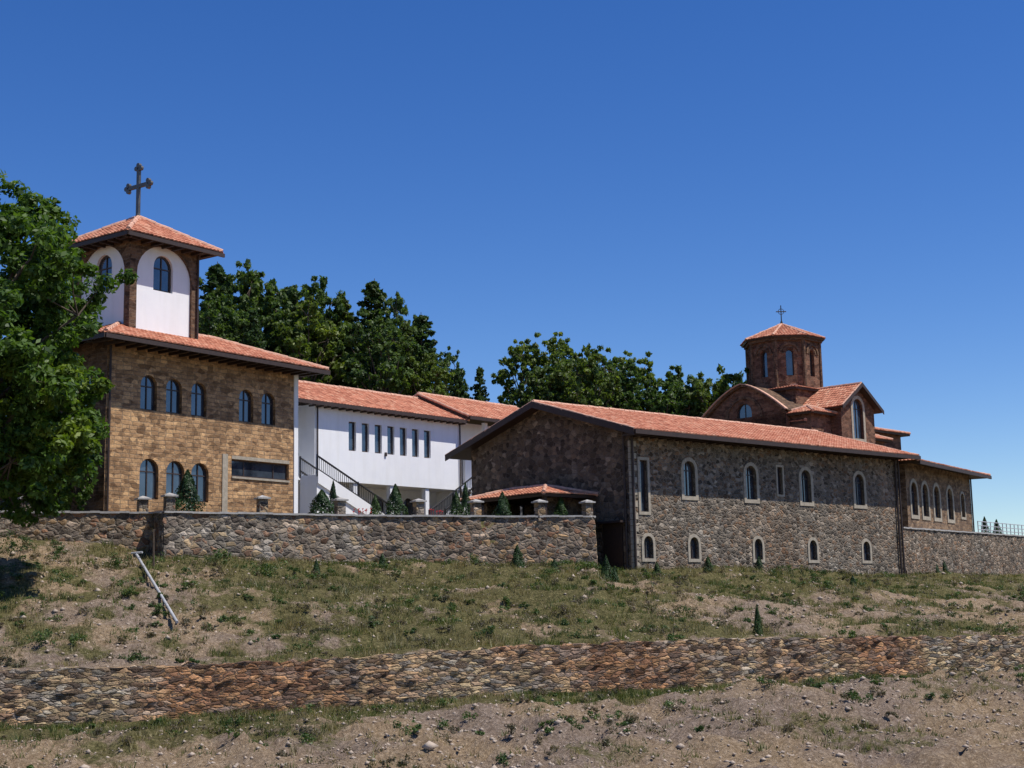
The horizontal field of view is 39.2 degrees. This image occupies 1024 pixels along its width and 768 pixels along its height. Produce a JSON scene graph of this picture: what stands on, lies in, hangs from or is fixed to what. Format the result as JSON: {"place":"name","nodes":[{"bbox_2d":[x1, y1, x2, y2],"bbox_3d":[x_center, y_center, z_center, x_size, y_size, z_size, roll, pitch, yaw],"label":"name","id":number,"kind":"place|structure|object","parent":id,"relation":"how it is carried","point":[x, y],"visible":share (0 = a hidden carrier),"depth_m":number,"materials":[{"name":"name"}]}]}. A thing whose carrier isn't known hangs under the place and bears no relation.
{"place":"outdoors","nodes":[
{"label":"outdoors","id":0,"kind":"place"},
{"bbox_2d":[0,514,1023,767],"bbox_3d":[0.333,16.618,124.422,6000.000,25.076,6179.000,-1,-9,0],"label":"ground","id":1,"kind":"structure","parent":0,"point":[944,752],"depth_m":52.09,"materials":[{"name":"soil"}]},
{"bbox_2d":[18,497,29,510],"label":"stone pier","id":2,"kind":"structure","parent":1,"relation":"on","point":[23,505],"depth_m":67.67,"materials":[{"name":"stone"}]},
{"bbox_2d":[15,474,70,510],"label":"broadleaf tree","id":3,"kind":"object","parent":1,"relation":"on","point":[53,491],"visible":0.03,"depth_m":71.21,"materials":[{"name":"green plant"}]},
{"bbox_2d":[0,169,138,526],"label":"walnut tree","id":4,"kind":"object","parent":1,"relation":"on","point":[45,443],"visible":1,"depth_m":58.22,"materials":[{"name":"green plant"}]},
{"bbox_2d":[59,466,97,510],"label":"broadleaf tree","id":5,"kind":"object","parent":1,"relation":"on","point":[68,496],"visible":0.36,"depth_m":69.14,"materials":[{"name":"green plant"}]},
{"bbox_2d":[0,512,172,556],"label":"masonry","id":6,"kind":"object","parent":1,"relation":"on","point":[127,530],"visible":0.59,"depth_m":68.22,"materials":[{"name":"grey stone"}]},
{"bbox_2d":[0,510,161,513],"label":"coping","id":7,"kind":"object","parent":6,"relation":"on","point":[119,512],"visible":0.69,"depth_m":68.51,"materials":[{"name":"concrete"}]},
{"bbox_2d":[0,238,197,510],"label":"side walls","id":8,"kind":"structure","parent":1,"relation":"on","point":[131,254],"depth_m":74.25,"materials":[{"name":"brown stone"}]},
{"bbox_2d":[58,255,286,501],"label":"window frames","id":9,"kind":"structure","parent":8,"relation":"attached to","point":[172,380],"depth_m":75.94,"materials":[{"name":"brown wood"}]},
{"bbox_2d":[60,257,284,510],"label":"window panes","id":10,"kind":"object","parent":9,"relation":"in","point":[257,470],"visible":0.69,"depth_m":75.79,"materials":[{"name":"blue glass"}]},
{"bbox_2d":[72,218,328,369],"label":"roof tiles","id":11,"kind":"object","parent":8,"relation":"on","point":[156,230],"visible":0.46,"depth_m":76.20,"materials":[{"name":"orange tile"}]},
{"bbox_2d":[124,163,152,215],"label":"roof cross","id":12,"kind":"object","parent":11,"relation":"on","point":[139,185],"visible":0.93,"depth_m":78.30,"materials":[{"name":"grey metal"}]},
{"bbox_2d":[77,215,328,370],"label":"ridge caps","id":13,"kind":"object","parent":11,"relation":"on","point":[135,219],"visible":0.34,"depth_m":78.21,"materials":[{"name":"tile"}]},
{"bbox_2d":[134,496,151,511],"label":"stone pier","id":14,"kind":"structure","parent":1,"relation":"on","point":[142,503],"depth_m":69.40,"materials":[{"name":"stone"}]},
{"bbox_2d":[153,529,154,568],"bbox_3d":[-15.972,7.520,64.054,0.137,2.102,0.097,-1,-9,0],"label":"wooden post","id":15,"kind":"object","parent":1,"relation":"on","point":[153,550],"visible":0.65,"depth_m":64.03,"materials":[{"name":"brown wood"}]},
{"bbox_2d":[131,551,178,622],"bbox_3d":[-14.997,8.489,60.698,0.463,3.194,9.286,3,-10,-26],"label":"fallen metal pole","id":16,"kind":"object","parent":1,"relation":"on","point":[157,589],"visible":1,"depth_m":60.51,"materials":[{"name":"grey metal"}]},
{"bbox_2d":[160,493,177,510],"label":"stone pier","id":17,"kind":"structure","parent":1,"relation":"on","point":[168,501],"depth_m":67.91,"materials":[{"name":"stone"}]},
{"bbox_2d":[81,246,297,512],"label":"plaster","id":18,"kind":"object","parent":1,"relation":"on","point":[162,312],"visible":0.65,"depth_m":76.05,"materials":[{"name":"white paint"}]},
{"bbox_2d":[174,469,205,511],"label":"cypress shrub","id":19,"kind":"object","parent":1,"relation":"on","point":[187,484],"visible":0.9,"depth_m":70.06,"materials":[{"name":"green plant"}]},
{"bbox_2d":[62,230,329,510],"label":"timber","id":20,"kind":"object","parent":1,"relation":"on","point":[265,365],"visible":0.86,"depth_m":74.94,"materials":[{"name":"brown wood"}]},
{"bbox_2d":[67,230,323,377],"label":"roof deck","id":21,"kind":"structure","parent":20,"relation":"on","point":[181,344],"depth_m":76.05,"materials":[{"name":"brown wood"}]},
{"bbox_2d":[104,340,293,512],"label":"walls","id":22,"kind":"structure","parent":1,"relation":"on","point":[160,437],"depth_m":75.38,"materials":[{"name":"stone"}]},
{"bbox_2d":[221,454,289,511],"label":"stone trim","id":23,"kind":"structure","parent":22,"relation":"attached to","point":[224,482],"depth_m":76.69,"materials":[{"name":"beige stone"}]},
{"bbox_2d":[253,495,270,511],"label":"stone pier","id":24,"kind":"structure","parent":1,"relation":"on","point":[261,503],"depth_m":70.48,"materials":[{"name":"stone"}]},
{"bbox_2d":[312,559,319,574],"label":"cypress shrub","id":25,"kind":"object","parent":1,"relation":"on","point":[316,567],"visible":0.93,"depth_m":68.44,"materials":[{"name":"green plant"}]},
{"bbox_2d":[308,489,333,513],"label":"cypress shrub","id":26,"kind":"object","parent":1,"relation":"on","point":[321,504],"visible":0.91,"depth_m":74.27,"materials":[{"name":"green plant"}]},
{"bbox_2d":[328,480,337,511],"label":"cypress shrub","id":27,"kind":"object","parent":1,"relation":"on","point":[332,494],"visible":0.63,"depth_m":76.92,"materials":[{"name":"green plant"}]},
{"bbox_2d":[331,497,348,513],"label":"stone pier","id":28,"kind":"structure","parent":1,"relation":"on","point":[339,505],"depth_m":72.71,"materials":[{"name":"stone"}]},
{"bbox_2d":[299,454,397,514],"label":"outdoor staircase","id":29,"kind":"structure","parent":1,"relation":"on","point":[311,486],"depth_m":87.79,"materials":[{"name":"white paint"}]},
{"bbox_2d":[369,494,382,514],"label":"cypress shrub","id":30,"kind":"object","parent":1,"relation":"on","point":[375,505],"visible":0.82,"depth_m":76.31,"materials":[{"name":"green plant"}]},
{"bbox_2d":[160,512,597,563],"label":"masonry","id":31,"kind":"object","parent":1,"relation":"on","point":[349,538],"visible":0.71,"depth_m":73.42,"materials":[{"name":"grey stone"}]},
{"bbox_2d":[160,511,595,518],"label":"coping","id":32,"kind":"object","parent":31,"relation":"on","point":[359,515],"visible":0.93,"depth_m":73.21,"materials":[{"name":"concrete"}]},
{"bbox_2d":[378,553,387,568],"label":"cypress shrub","id":33,"kind":"object","parent":1,"relation":"on","point":[382,561],"visible":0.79,"depth_m":71.12,"materials":[{"name":"green plant"}]},
{"bbox_2d":[298,404,489,514],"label":"plaster","id":34,"kind":"object","parent":1,"relation":"on","point":[433,479],"visible":0.38,"depth_m":95.58,"materials":[{"name":"white paint"}]},
{"bbox_2d":[349,422,462,514],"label":"window frames","id":35,"kind":"structure","parent":34,"relation":"attached to","point":[392,448],"depth_m":96.21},
{"bbox_2d":[349,423,461,514],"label":"window panes","id":36,"kind":"object","parent":35,"relation":"in","point":[410,509],"visible":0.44,"depth_m":96.68,"materials":[{"name":"glass"}]},
{"bbox_2d":[385,484,408,514],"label":"cypress shrub","id":37,"kind":"object","parent":1,"relation":"on","point":[395,505],"visible":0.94,"depth_m":75.95,"materials":[{"name":"green plant"}]},
{"bbox_2d":[353,508,442,514],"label":"red flowers","id":38,"kind":"object","parent":1,"relation":"on","point":[371,508],"visible":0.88,"depth_m":74.38,"materials":[{"name":"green plant"}]},
{"bbox_2d":[298,398,499,495],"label":"timber","id":39,"kind":"object","parent":1,"relation":"on","point":[459,422],"visible":0.72,"depth_m":95.33,"materials":[{"name":"wood"}]},
{"bbox_2d":[298,395,495,425],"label":"roof deck","id":40,"kind":"structure","parent":39,"relation":"on","point":[476,422],"depth_m":108.67,"materials":[{"name":"brown wood"}]},
{"bbox_2d":[298,380,517,419],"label":"ridge caps","id":41,"kind":"object","parent":40,"relation":"on","point":[435,401],"visible":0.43,"depth_m":102.57,"materials":[{"name":"tile"}]},
{"bbox_2d":[298,382,518,420],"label":"roof tiles","id":42,"kind":"object","parent":40,"relation":"on","point":[315,392],"visible":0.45,"depth_m":99.08,"materials":[{"name":"orange tile"}]},
{"bbox_2d":[410,498,426,514],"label":"stone pier","id":43,"kind":"structure","parent":1,"relation":"on","point":[418,506],"depth_m":74.63,"materials":[{"name":"stone"}]},
{"bbox_2d":[428,477,471,514],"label":"outdoor staircase","id":44,"kind":"structure","parent":1,"relation":"on","point":[446,497],"depth_m":97.94,"materials":[{"name":"black metal"}]},
{"bbox_2d":[449,491,463,514],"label":"cypress shrub","id":45,"kind":"object","parent":1,"relation":"on","point":[455,504],"visible":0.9,"depth_m":78.96,"materials":[{"name":"green plant"}]},
{"bbox_2d":[461,482,469,514],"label":"cypress shrub","id":46,"kind":"object","parent":1,"relation":"on","point":[464,503],"visible":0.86,"depth_m":79.40,"materials":[{"name":"green plant"}]},
{"bbox_2d":[198,259,748,416],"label":"distant trees","id":47,"kind":"object","parent":1,"relation":"on","point":[380,352],"visible":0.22,"depth_m":125.48,"materials":[{"name":"green plant"}]},
{"bbox_2d":[467,499,483,514],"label":"stone pier","id":48,"kind":"structure","parent":1,"relation":"on","point":[475,506],"depth_m":75.82,"materials":[{"name":"stone"}]},
{"bbox_2d":[492,491,511,515],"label":"cypress shrub","id":49,"kind":"object","parent":1,"relation":"on","point":[503,501],"visible":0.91,"depth_m":78.74,"materials":[{"name":"green plant"}]},
{"bbox_2d":[0,634,1023,727],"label":"masonry","id":50,"kind":"object","parent":1,"relation":"on","point":[132,693],"visible":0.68,"depth_m":53.71,"materials":[{"name":"stone"}]},
{"bbox_2d":[0,532,1023,767],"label":"dry grass","id":51,"kind":"structure","parent":1,"relation":"on","point":[290,623],"depth_m":60.07,"materials":[{"name":"plant"}]},
{"bbox_2d":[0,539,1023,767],"bbox_3d":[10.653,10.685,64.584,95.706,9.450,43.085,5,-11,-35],"label":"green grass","id":52,"kind":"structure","parent":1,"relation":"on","point":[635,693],"depth_m":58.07,"materials":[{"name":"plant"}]},
{"bbox_2d":[0,529,1023,767],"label":"wild shrubs","id":53,"kind":"object","parent":1,"relation":"on","point":[248,632],"visible":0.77,"depth_m":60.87,"materials":[{"name":"green plant"}]},
{"bbox_2d":[0,538,1023,767],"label":"loose stones","id":54,"kind":"object","parent":1,"relation":"on","point":[429,745],"visible":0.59,"depth_m":48.59,"materials":[{"name":"grey stone"}]},
{"bbox_2d":[509,545,524,567],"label":"cypress shrub","id":55,"kind":"object","parent":1,"relation":"on","point":[517,556],"visible":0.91,"depth_m":73.38,"materials":[{"name":"green plant"}]},
{"bbox_2d":[460,484,597,515],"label":"entrance porch","id":56,"kind":"object","parent":1,"relation":"on","point":[517,497],"visible":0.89,"depth_m":82.18,"materials":[{"name":"tile"}]},
{"bbox_2d":[531,499,547,520],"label":"stone pier","id":57,"kind":"structure","parent":1,"relation":"on","point":[539,507],"depth_m":76.79,"materials":[{"name":"stone"}]},
{"bbox_2d":[551,559,558,568],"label":"cypress shrub","id":58,"kind":"object","parent":1,"relation":"on","point":[554,562],"visible":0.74,"depth_m":73.96,"materials":[{"name":"green plant"}]},
{"bbox_2d":[553,497,568,514],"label":"cypress shrub","id":59,"kind":"object","parent":1,"relation":"on","point":[560,507],"visible":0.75,"depth_m":80.18,"materials":[{"name":"green plant"}]},
{"bbox_2d":[579,500,595,515],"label":"stone pier","id":60,"kind":"structure","parent":1,"relation":"on","point":[587,507],"depth_m":77.80,"materials":[{"name":"stone"}]},
{"bbox_2d":[601,555,614,580],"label":"cypress shrub","id":61,"kind":"object","parent":1,"relation":"on","point":[605,568],"visible":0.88,"depth_m":75.25,"materials":[{"name":"green plant"}]},
{"bbox_2d":[611,566,619,582],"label":"cypress shrub","id":62,"kind":"object","parent":1,"relation":"on","point":[615,573],"visible":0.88,"depth_m":75.63,"materials":[{"name":"green plant"}]},
{"bbox_2d":[653,562,660,573],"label":"cypress shrub","id":63,"kind":"object","parent":1,"relation":"on","point":[657,568],"visible":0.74,"depth_m":77.27,"materials":[{"name":"green plant"}]},
{"bbox_2d":[445,399,920,575],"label":"stone monastery hall","id":64,"kind":"structure","parent":1,"relation":"on","point":[672,490],"depth_m":86.45,"materials":[{"name":"grey stone"}]},
{"bbox_2d":[520,462,866,559],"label":"window panes","id":65,"kind":"structure","parent":64,"relation":"in","point":[641,463],"depth_m":86.99,"materials":[{"name":"black glass"}]},
{"bbox_2d":[640,460,867,560],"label":"window frames","id":66,"kind":"structure","parent":64,"relation":"in","point":[686,470],"depth_m":87.07,"materials":[{"name":"brown wood"}]},
{"bbox_2d":[703,556,713,571],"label":"cypress shrub","id":67,"kind":"object","parent":1,"relation":"on","point":[707,564],"visible":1,"depth_m":79.73,"materials":[{"name":"green plant"}]},
{"bbox_2d":[752,604,763,634],"bbox_3d":[10.494,10.234,61.409,0.519,1.675,0.518,-1,-9,0],"label":"cypress shrub","id":68,"kind":"object","parent":1,"relation":"on","point":[758,627],"visible":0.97,"depth_m":61.37,"materials":[{"name":"green plant"}]},
{"bbox_2d":[754,556,763,568],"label":"cypress shrub","id":69,"kind":"object","parent":1,"relation":"on","point":[758,561],"visible":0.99,"depth_m":83.74,"materials":[{"name":"green plant"}]},
{"bbox_2d":[701,305,910,449],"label":"domed church","id":70,"kind":"structure","parent":1,"relation":"on","point":[783,386],"depth_m":119.49,"materials":[{"name":"brick"}]},
{"bbox_2d":[739,350,860,438],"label":"window panes","id":71,"kind":"structure","parent":70,"relation":"in","point":[789,366],"depth_m":119.13,"materials":[{"name":"blue glass"}]},
{"bbox_2d":[738,350,861,438],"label":"window frames","id":72,"kind":"structure","parent":70,"relation":"in","point":[786,350],"depth_m":119.19,"materials":[{"name":"brown wood"}]},
{"bbox_2d":[850,575,856,586],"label":"cypress shrub","id":73,"kind":"object","parent":1,"relation":"on","point":[852,580],"visible":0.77,"depth_m":83.08,"materials":[{"name":"green plant"}]},
{"bbox_2d":[899,463,972,536],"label":"walls","id":74,"kind":"structure","parent":1,"relation":"on","point":[958,483],"depth_m":103.96,"materials":[{"name":"stone"}]},
{"bbox_2d":[911,485,962,518],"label":"window frames","id":75,"kind":"structure","parent":74,"relation":"attached to","point":[936,502],"depth_m":104.23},
{"bbox_2d":[911,485,949,518],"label":"window panes","id":76,"kind":"object","parent":75,"relation":"in","point":[924,503],"visible":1,"depth_m":102.17,"materials":[{"name":"black glass"}]},
{"bbox_2d":[909,478,966,523],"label":"stone trim","id":77,"kind":"structure","parent":74,"relation":"attached to","point":[924,483],"depth_m":103.16,"materials":[{"name":"beige stone"}]},
{"bbox_2d":[899,460,986,478],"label":"roof deck","id":78,"kind":"structure","parent":74,"relation":"on","point":[917,463],"depth_m":103.42,"materials":[{"name":"brown wood"}]},
{"bbox_2d":[899,459,989,475],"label":"roof tiles","id":79,"kind":"object","parent":78,"relation":"on","point":[944,465],"visible":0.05,"depth_m":101.84,"materials":[{"name":"tile"}]},
{"bbox_2d":[919,460,991,531],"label":"timber","id":80,"kind":"object","parent":74,"relation":"attached to","point":[953,469],"visible":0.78,"depth_m":105.64,"materials":[{"name":"brown wood"}]},
{"bbox_2d":[943,561,948,571],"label":"cypress shrub","id":81,"kind":"object","parent":1,"relation":"on","point":[944,565],"visible":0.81,"depth_m":101.79,"materials":[{"name":"green plant"}]},
{"bbox_2d":[903,528,1023,575],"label":"masonry","id":82,"kind":"object","parent":1,"relation":"on","point":[927,551],"visible":0.74,"depth_m":104.89,"materials":[{"name":"grey stone"}]},
{"bbox_2d":[903,527,1023,536],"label":"coping","id":83,"kind":"object","parent":82,"relation":"on","point":[963,531],"visible":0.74,"depth_m":105.34,"materials":[{"name":"concrete"}]},
{"bbox_2d":[977,521,1023,534],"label":"metal railing","id":84,"kind":"object","parent":82,"relation":"on","point":[1002,527],"visible":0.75,"depth_m":113.02,"materials":[{"name":"black metal"}]},
{"bbox_2d":[981,516,989,532],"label":"cypress shrub","id":85,"kind":"object","parent":1,"relation":"on","point":[984,524],"visible":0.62,"depth_m":112.37,"materials":[{"name":"green plant"}]},
{"bbox_2d":[992,519,1001,533],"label":"cypress shrub","id":86,"kind":"object","parent":1,"relation":"on","point":[996,527],"visible":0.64,"depth_m":114.93,"materials":[{"name":"green plant"}]},
{"bbox_2d":[0,0,1023,534],"label":"sky","id":87,"kind":"structure","parent":0,"point":[661,178],"materials":[{"name":"blue"}]}
]}

